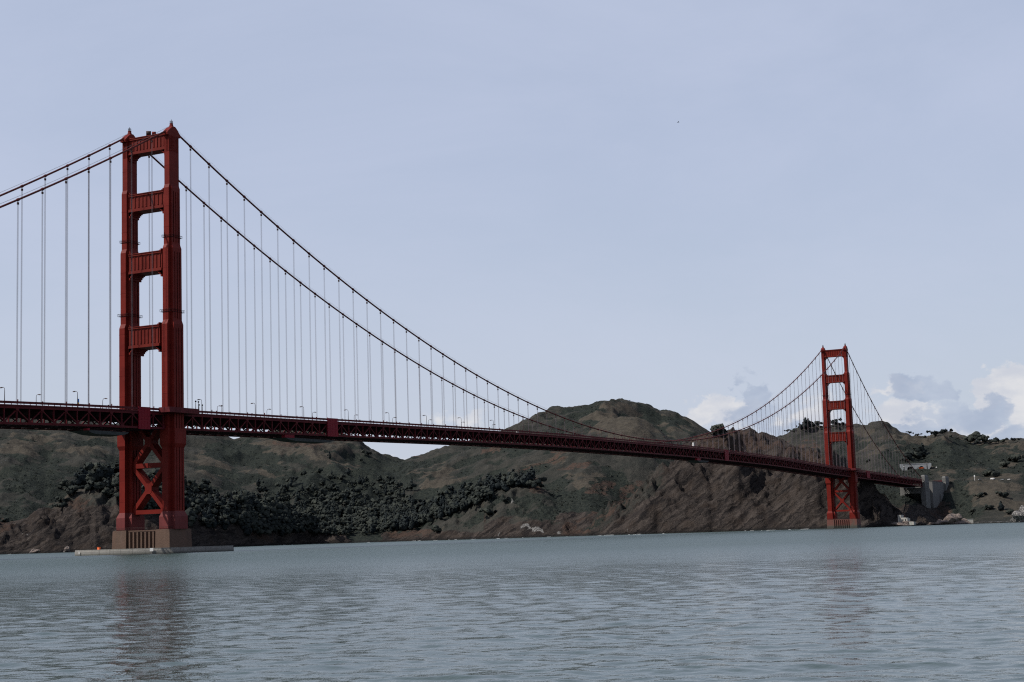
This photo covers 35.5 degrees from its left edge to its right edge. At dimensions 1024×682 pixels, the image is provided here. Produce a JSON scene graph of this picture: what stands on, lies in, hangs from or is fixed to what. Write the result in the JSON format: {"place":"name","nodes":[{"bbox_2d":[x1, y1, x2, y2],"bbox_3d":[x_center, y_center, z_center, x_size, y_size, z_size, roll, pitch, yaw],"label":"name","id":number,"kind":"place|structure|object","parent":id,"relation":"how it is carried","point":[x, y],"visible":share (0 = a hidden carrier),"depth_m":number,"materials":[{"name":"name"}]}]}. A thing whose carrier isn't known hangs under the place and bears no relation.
{"place":"outdoors","nodes":[
{"label":"outdoors","id":0,"kind":"place"},
{"bbox_2d":[0,478,352,553],"bbox_3d":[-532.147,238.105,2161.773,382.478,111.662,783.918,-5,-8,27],"label":"bluff","id":1,"kind":"structure","parent":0,"point":[82,519],"depth_m":1995.12,"materials":[{"name":"stone"}]},
{"bbox_2d":[53,502,66,507],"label":"shrub","id":2,"kind":"object","parent":1,"relation":"on","point":[61,505],"visible":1,"depth_m":2033.83,"materials":[{"name":"green plant"}]},
{"bbox_2d":[55,496,69,502],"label":"shrub","id":3,"kind":"object","parent":1,"relation":"on","point":[60,500],"visible":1,"depth_m":2043.03,"materials":[{"name":"green plant"}]},
{"bbox_2d":[64,488,77,495],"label":"tree","id":4,"kind":"object","parent":1,"relation":"on","point":[68,491],"visible":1,"depth_m":2055.42,"materials":[{"name":"green plant"}]},
{"bbox_2d":[68,485,84,494],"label":"tree","id":5,"kind":"object","parent":1,"relation":"on","point":[75,488],"visible":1,"depth_m":2055.52,"materials":[{"name":"green plant"}]},
{"bbox_2d":[85,484,94,490],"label":"tree","id":6,"kind":"object","parent":1,"relation":"on","point":[88,487],"visible":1,"depth_m":2046.54,"materials":[{"name":"green plant"}]},
{"bbox_2d":[85,473,95,480],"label":"tree","id":7,"kind":"object","parent":1,"relation":"on","point":[90,477],"visible":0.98,"depth_m":2096.90,"materials":[{"name":"green plant"}]},
{"bbox_2d":[86,480,105,491],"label":"tree","id":8,"kind":"object","parent":1,"relation":"on","point":[100,486],"visible":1,"depth_m":2040.05,"materials":[{"name":"green plant"}]},
{"bbox_2d":[93,462,103,481],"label":"tree","id":9,"kind":"object","parent":1,"relation":"on","point":[98,474],"visible":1,"depth_m":2100.45,"materials":[{"name":"green plant"}]},
{"bbox_2d":[83,461,118,479],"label":"tree","id":10,"kind":"object","parent":1,"relation":"on","point":[90,465],"visible":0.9,"depth_m":2104.07,"materials":[{"name":"green plant"}]},
{"bbox_2d":[101,487,113,496],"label":"tree","id":11,"kind":"object","parent":1,"relation":"on","point":[107,491],"visible":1,"depth_m":2024.65,"materials":[{"name":"green plant"}]},
{"bbox_2d":[104,463,112,478],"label":"tree","id":12,"kind":"object","parent":1,"relation":"on","point":[106,475],"visible":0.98,"depth_m":2107.97,"materials":[{"name":"green plant"}]},
{"bbox_2d":[103,477,114,488],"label":"tree","id":13,"kind":"object","parent":1,"relation":"on","point":[107,482],"visible":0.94,"depth_m":2046.23,"materials":[{"name":"green plant"}]},
{"bbox_2d":[109,492,118,498],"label":"shrub","id":14,"kind":"object","parent":1,"relation":"on","point":[116,495],"visible":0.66,"depth_m":2019.03,"materials":[{"name":"green plant"}]},
{"bbox_2d":[109,462,118,479],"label":"tree","id":15,"kind":"object","parent":1,"relation":"on","point":[116,464],"visible":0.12,"depth_m":2152.75,"materials":[{"name":"green plant"}]},
{"bbox_2d":[110,477,118,488],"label":"tree","id":16,"kind":"object","parent":1,"relation":"on","point":[115,483],"visible":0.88,"depth_m":2041.21,"materials":[{"name":"green plant"}]},
{"bbox_2d":[111,449,494,536],"bbox_3d":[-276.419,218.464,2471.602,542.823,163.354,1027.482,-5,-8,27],"label":"woodland","id":17,"kind":"object","parent":1,"relation":"on","point":[266,525],"visible":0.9,"depth_m":2393.60,"materials":[{"name":"green plant"}]},
{"bbox_2d":[0,418,409,542],"bbox_3d":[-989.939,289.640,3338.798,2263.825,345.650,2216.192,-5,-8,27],"label":"hill","id":18,"kind":"structure","parent":0,"point":[66,452],"depth_m":2786.64,"materials":[{"name":"green plant"}]},
{"bbox_2d":[1,517,8,521],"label":"shrub","id":19,"kind":"object","parent":18,"relation":"on","point":[6,519],"visible":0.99,"depth_m":2174.98,"materials":[{"name":"green plant"}]},
{"bbox_2d":[57,479,74,488],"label":"tree","id":20,"kind":"object","parent":18,"relation":"on","point":[63,482],"visible":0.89,"depth_m":2376.70,"materials":[{"name":"green plant"}]},
{"bbox_2d":[74,472,81,485],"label":"tree","id":21,"kind":"object","parent":18,"relation":"on","point":[79,478],"visible":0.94,"depth_m":2450.38,"materials":[{"name":"green plant"}]},
{"bbox_2d":[74,467,87,484],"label":"tree","id":22,"kind":"object","parent":18,"relation":"on","point":[84,473],"visible":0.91,"depth_m":2457.60,"materials":[{"name":"green plant"}]},
{"bbox_2d":[0,400,1023,535],"bbox_3d":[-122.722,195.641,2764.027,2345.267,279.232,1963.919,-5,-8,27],"label":"scrub","id":23,"kind":"object","parent":18,"relation":"on","point":[561,504],"visible":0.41,"depth_m":2440.76,"materials":[{"name":"green plant"}]},
{"bbox_2d":[379,486,579,541],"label":"ridge","id":24,"kind":"structure","parent":0,"point":[502,522],"depth_m":2316.82,"materials":[{"name":"stone"}]},
{"bbox_2d":[399,516,407,530],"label":"tree","id":25,"kind":"object","parent":24,"relation":"on","point":[401,526],"visible":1,"depth_m":2407.74,"materials":[{"name":"green plant"}]},
{"bbox_2d":[402,514,408,528],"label":"tree","id":26,"kind":"object","parent":24,"relation":"on","point":[406,524],"visible":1,"depth_m":2410.66,"materials":[{"name":"green plant"}]},
{"bbox_2d":[414,503,426,512],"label":"tree","id":27,"kind":"object","parent":24,"relation":"on","point":[419,507],"visible":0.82,"depth_m":2440.05,"materials":[{"name":"green plant"}]},
{"bbox_2d":[431,525,441,530],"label":"tree","id":28,"kind":"object","parent":24,"relation":"on","point":[435,528],"visible":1,"depth_m":2342.26,"materials":[{"name":"green plant"}]},
{"bbox_2d":[434,494,445,504],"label":"tree","id":29,"kind":"object","parent":24,"relation":"on","point":[441,500],"visible":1,"depth_m":2409.68,"materials":[{"name":"green plant"}]},
{"bbox_2d":[437,490,452,495],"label":"tree","id":30,"kind":"object","parent":24,"relation":"on","point":[440,492],"visible":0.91,"depth_m":2416.29,"materials":[{"name":"green plant"}]},
{"bbox_2d":[445,485,453,495],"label":"tree","id":31,"kind":"object","parent":24,"relation":"on","point":[449,489],"visible":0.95,"depth_m":2420.26,"materials":[{"name":"green plant"}]},
{"bbox_2d":[460,482,465,490],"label":"tree","id":32,"kind":"object","parent":24,"relation":"on","point":[462,486],"visible":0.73,"depth_m":2427.98,"materials":[{"name":"green plant"}]},
{"bbox_2d":[465,481,484,490],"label":"tree","id":33,"kind":"object","parent":24,"relation":"on","point":[475,484],"visible":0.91,"depth_m":2402.88,"materials":[{"name":"green plant"}]},
{"bbox_2d":[479,508,496,514],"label":"tree","id":34,"kind":"object","parent":24,"relation":"on","point":[487,511],"visible":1,"depth_m":2312.15,"materials":[{"name":"green plant"}]},
{"bbox_2d":[490,477,497,489],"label":"tree","id":35,"kind":"object","parent":24,"relation":"on","point":[493,483],"visible":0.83,"depth_m":2409.89,"materials":[{"name":"green plant"}]},
{"bbox_2d":[495,474,500,488],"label":"tree","id":36,"kind":"object","parent":24,"relation":"on","point":[497,485],"visible":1,"depth_m":2408.13,"materials":[{"name":"green plant"}]},
{"bbox_2d":[501,480,509,491],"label":"tree","id":37,"kind":"object","parent":24,"relation":"on","point":[505,487],"visible":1,"depth_m":2399.06,"materials":[{"name":"green plant"}]},
{"bbox_2d":[501,496,509,500],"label":"tree","id":38,"kind":"object","parent":24,"relation":"on","point":[505,499],"visible":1,"depth_m":2341.13,"materials":[{"name":"green plant"}]},
{"bbox_2d":[501,476,515,485],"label":"tree","id":39,"kind":"object","parent":24,"relation":"on","point":[509,481],"visible":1,"depth_m":2400.06,"materials":[{"name":"green plant"}]},
{"bbox_2d":[508,471,517,478],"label":"tree","id":40,"kind":"object","parent":24,"relation":"on","point":[513,475],"visible":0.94,"depth_m":2409.39,"materials":[{"name":"green plant"}]},
{"bbox_2d":[514,475,521,486],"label":"tree","id":41,"kind":"object","parent":24,"relation":"on","point":[518,483],"visible":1,"depth_m":2392.78,"materials":[{"name":"green plant"}]},
{"bbox_2d":[514,471,527,486],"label":"tree","id":42,"kind":"object","parent":24,"relation":"on","point":[523,479],"visible":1,"depth_m":2391.35,"materials":[{"name":"green plant"}]},
{"bbox_2d":[525,477,546,487],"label":"tree","id":43,"kind":"object","parent":24,"relation":"on","point":[533,483],"visible":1,"depth_m":2377.59,"materials":[{"name":"green plant"}]},
{"bbox_2d":[0,522,1023,681],"bbox_3d":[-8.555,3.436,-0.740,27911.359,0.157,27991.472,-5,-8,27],"label":"water","id":44,"kind":"structure","parent":0,"point":[934,603],"depth_m":69.84,"materials":[{"name":"liquid"}]},
{"bbox_2d":[29,549,39,553],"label":"rock","id":45,"kind":"object","parent":44,"relation":"in","point":[34,551],"visible":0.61,"depth_m":1870.03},
{"bbox_2d":[63,546,70,552],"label":"rock","id":46,"kind":"object","parent":44,"relation":"in","point":[66,548],"visible":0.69,"depth_m":1875.47,"materials":[{"name":"grey stone"}]},
{"bbox_2d":[112,526,191,548],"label":"bridge pier","id":47,"kind":"structure","parent":44,"relation":"in","point":[147,538],"depth_m":792.01,"materials":[{"name":"concrete"}]},
{"bbox_2d":[116,119,187,530],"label":"bridge tower","id":48,"kind":"structure","parent":47,"relation":"on","point":[165,262],"depth_m":806.55,"materials":[{"name":"red metal"}]},
{"bbox_2d":[0,137,897,474],"bbox_3d":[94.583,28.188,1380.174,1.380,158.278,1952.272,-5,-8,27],"label":"cable","id":49,"kind":"object","parent":48,"relation":"attached to","point":[374,333],"visible":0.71,"depth_m":942.22,"materials":[{"name":"paint"}]},
{"bbox_2d":[0,126,921,478],"bbox_3d":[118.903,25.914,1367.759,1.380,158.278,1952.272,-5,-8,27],"label":"cable","id":50,"kind":"object","parent":48,"relation":"attached to","point":[366,306],"visible":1,"depth_m":899.01,"materials":[{"name":"paint"}]},
{"bbox_2d":[0,399,922,487],"bbox_3d":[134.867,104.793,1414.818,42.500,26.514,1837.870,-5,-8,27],"label":"bridge deck","id":51,"kind":"structure","parent":48,"relation":"on","point":[145,418],"depth_m":985.42,"materials":[{"name":"metal"}]},
{"bbox_2d":[68,427,128,436],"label":"maintenance platform","id":52,"kind":"structure","parent":51,"relation":"hanging from","point":[87,431],"depth_m":752.84,"materials":[{"name":"metal"}]},
{"bbox_2d":[268,434,333,443],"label":"maintenance platform","id":53,"kind":"structure","parent":51,"relation":"hanging from","point":[287,438],"depth_m":896.98,"materials":[{"name":"metal"}]},
{"bbox_2d":[685,458,708,462],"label":"maintenance platform","id":54,"kind":"structure","parent":51,"relation":"hanging from","point":[697,460],"depth_m":1454.26,"materials":[{"name":"metal"}]},
{"bbox_2d":[75,545,233,555],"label":"fender","id":55,"kind":"object","parent":44,"relation":"in","point":[157,550],"visible":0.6,"depth_m":772.26,"materials":[{"name":"concrete"}]},
{"bbox_2d":[827,518,860,528],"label":"bridge pier","id":56,"kind":"structure","parent":44,"relation":"in","point":[844,523],"depth_m":1898.60,"materials":[{"name":"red concrete"}]},
{"bbox_2d":[821,343,859,519],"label":"bridge tower","id":57,"kind":"structure","parent":56,"relation":"on","point":[852,491],"depth_m":1913.31,"materials":[{"name":"red metal"}]},
{"bbox_2d":[891,521,910,525],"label":"rock","id":58,"kind":"object","parent":44,"relation":"in","point":[904,523],"visible":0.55,"depth_m":1898.90,"materials":[{"name":"grey stone"}]},
{"bbox_2d":[898,515,915,524],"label":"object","id":59,"kind":"object","parent":58,"relation":"on","point":[901,518],"visible":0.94,"depth_m":1904.00,"materials":[{"name":"white paint"}]},
{"bbox_2d":[935,519,948,524],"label":"rock","id":60,"kind":"object","parent":44,"relation":"in","point":[942,522],"visible":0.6,"depth_m":1937.74,"materials":[{"name":"grey stone"}]},
{"bbox_2d":[943,513,965,524],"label":"rock","id":61,"kind":"object","parent":44,"relation":"in","point":[952,518],"visible":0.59,"depth_m":1968.11,"materials":[{"name":"stone"}]},
{"bbox_2d":[1012,505,1023,522],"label":"rock","id":62,"kind":"object","parent":44,"relation":"in","point":[1018,516],"visible":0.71,"depth_m":1934.94,"materials":[{"name":"grey stone"}]},
{"bbox_2d":[0,0,1023,459],"label":"sky","id":63,"kind":"structure","parent":0,"point":[519,185],"materials":[{"name":"blue"}]},
{"bbox_2d":[384,398,709,534],"bbox_3d":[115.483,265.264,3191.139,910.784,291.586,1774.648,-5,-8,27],"label":"hill","id":64,"kind":"structure","parent":0,"point":[445,467],"depth_m":2740.54,"materials":[{"name":"green plant"}]},
{"bbox_2d":[529,466,535,479],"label":"tree","id":65,"kind":"object","parent":64,"relation":"on","point":[531,469],"visible":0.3,"depth_m":2498.89,"materials":[{"name":"green plant"}]},
{"bbox_2d":[583,416,681,496],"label":"hill","id":66,"kind":"structure","parent":0,"point":[635,472],"depth_m":2568.15,"materials":[{"name":"plant"}]},
{"bbox_2d":[580,427,929,535],"bbox_3d":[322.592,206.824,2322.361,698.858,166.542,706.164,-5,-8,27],"label":"cliff","id":67,"kind":"structure","parent":0,"point":[677,496],"depth_m":2094.99,"materials":[{"name":"stone"}]},
{"bbox_2d":[710,423,726,437],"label":"tree","id":68,"kind":"object","parent":67,"relation":"on","point":[716,426],"visible":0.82,"depth_m":2227.95,"materials":[{"name":"green plant"}]},
{"bbox_2d":[777,421,1023,517],"bbox_3d":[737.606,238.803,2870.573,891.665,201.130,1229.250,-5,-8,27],"label":"hill","id":69,"kind":"structure","parent":0,"point":[951,496],"depth_m":2537.19,"materials":[{"name":"green plant"}]},
{"bbox_2d":[801,417,809,429],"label":"tree","id":70,"kind":"object","parent":69,"relation":"on","point":[806,425],"visible":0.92,"depth_m":2869.80,"materials":[{"name":"green plant"}]},
{"bbox_2d":[901,456,913,460],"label":"shrub","id":71,"kind":"object","parent":69,"relation":"on","point":[907,458],"visible":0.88,"depth_m":2501.36,"materials":[{"name":"green plant"}]},
{"bbox_2d":[904,451,911,456],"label":"tree","id":72,"kind":"object","parent":69,"relation":"on","point":[907,453],"visible":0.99,"depth_m":2517.65,"materials":[{"name":"green plant"}]},
{"bbox_2d":[905,446,923,452],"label":"tree","id":73,"kind":"object","parent":69,"relation":"on","point":[919,449],"visible":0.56,"depth_m":2563.74,"materials":[{"name":"green plant"}]},
{"bbox_2d":[900,463,930,470],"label":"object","id":74,"kind":"object","parent":69,"relation":"on","point":[916,465],"visible":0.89,"depth_m":2460.01,"materials":[{"name":"concrete"}]},
{"bbox_2d":[909,451,925,457],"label":"tree","id":75,"kind":"object","parent":69,"relation":"on","point":[915,454],"visible":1,"depth_m":2533.84,"materials":[{"name":"green plant"}]},
{"bbox_2d":[919,443,926,454],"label":"tree","id":76,"kind":"object","parent":69,"relation":"on","point":[924,451],"visible":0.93,"depth_m":2565.27,"materials":[{"name":"green plant"}]},
{"bbox_2d":[926,430,938,436],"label":"tree","id":77,"kind":"object","parent":69,"relation":"on","point":[931,432],"visible":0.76,"depth_m":2698.92,"materials":[{"name":"green plant"}]},
{"bbox_2d":[928,476,948,490],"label":"pylon","id":78,"kind":"object","parent":69,"relation":"on","point":[945,480],"visible":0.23,"depth_m":2338.19,"materials":[{"name":"concrete"}]},
{"bbox_2d":[933,428,952,433],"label":"tree","id":79,"kind":"object","parent":69,"relation":"on","point":[941,431],"visible":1,"depth_m":2651.21,"materials":[{"name":"green plant"}]},
{"bbox_2d":[968,431,983,443],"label":"tree","id":80,"kind":"object","parent":69,"relation":"on","point":[976,434],"visible":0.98,"depth_m":2685.08,"materials":[{"name":"green plant"}]},
{"bbox_2d":[975,435,989,443],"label":"tree","id":81,"kind":"object","parent":69,"relation":"on","point":[983,438],"visible":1,"depth_m":2664.52,"materials":[{"name":"green plant"}]},
{"bbox_2d":[982,468,994,475],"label":"tree","id":82,"kind":"object","parent":69,"relation":"on","point":[984,473],"visible":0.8,"depth_m":2393.30,"materials":[{"name":"green plant"}]},
{"bbox_2d":[987,470,1001,476],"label":"tree","id":83,"kind":"object","parent":69,"relation":"on","point":[994,473],"visible":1,"depth_m":2372.71,"materials":[{"name":"green plant"}]},
{"bbox_2d":[998,461,1009,466],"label":"tree","id":84,"kind":"object","parent":69,"relation":"on","point":[1004,464],"visible":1,"depth_m":2431.02,"materials":[{"name":"green plant"}]},
{"bbox_2d":[1006,454,1023,461],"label":"tree","id":85,"kind":"object","parent":69,"relation":"on","point":[1014,458],"visible":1,"depth_m":2463.71,"materials":[{"name":"green plant"}]},
{"bbox_2d":[875,475,1023,526],"bbox_3d":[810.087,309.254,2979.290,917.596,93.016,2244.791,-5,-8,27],"label":"shore","id":86,"kind":"structure","parent":0,"point":[915,509],"depth_m":2220.65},
{"bbox_2d":[900,475,930,507],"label":"pylon","id":87,"kind":"object","parent":86,"relation":"on","point":[924,491],"visible":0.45,"depth_m":2224.35,"materials":[{"name":"concrete"}]},
{"bbox_2d":[908,481,943,507],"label":"anchorage","id":88,"kind":"object","parent":86,"relation":"on","point":[936,488],"visible":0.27,"depth_m":2280.01,"materials":[{"name":"concrete"}]},
{"bbox_2d":[973,492,986,496],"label":"tree","id":89,"kind":"object","parent":86,"relation":"on","point":[979,494],"visible":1,"depth_m":2269.66,"materials":[{"name":"green plant"}]},
{"bbox_2d":[984,504,994,509],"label":"tree","id":90,"kind":"object","parent":86,"relation":"on","point":[986,506],"visible":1,"depth_m":2196.22,"materials":[{"name":"green plant"}]},
{"bbox_2d":[998,501,1004,510],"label":"tree","id":91,"kind":"object","parent":86,"relation":"on","point":[1001,506],"visible":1,"depth_m":2176.05,"materials":[{"name":"green plant"}]},
{"bbox_2d":[995,491,1008,496],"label":"tree","id":92,"kind":"object","parent":86,"relation":"on","point":[1004,494],"visible":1,"depth_m":2243.39,"materials":[{"name":"green plant"}]},
{"bbox_2d":[1005,509,1013,513],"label":"tree","id":93,"kind":"object","parent":86,"relation":"on","point":[1008,511],"visible":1,"depth_m":2147.39,"materials":[{"name":"green plant"}]}
]}

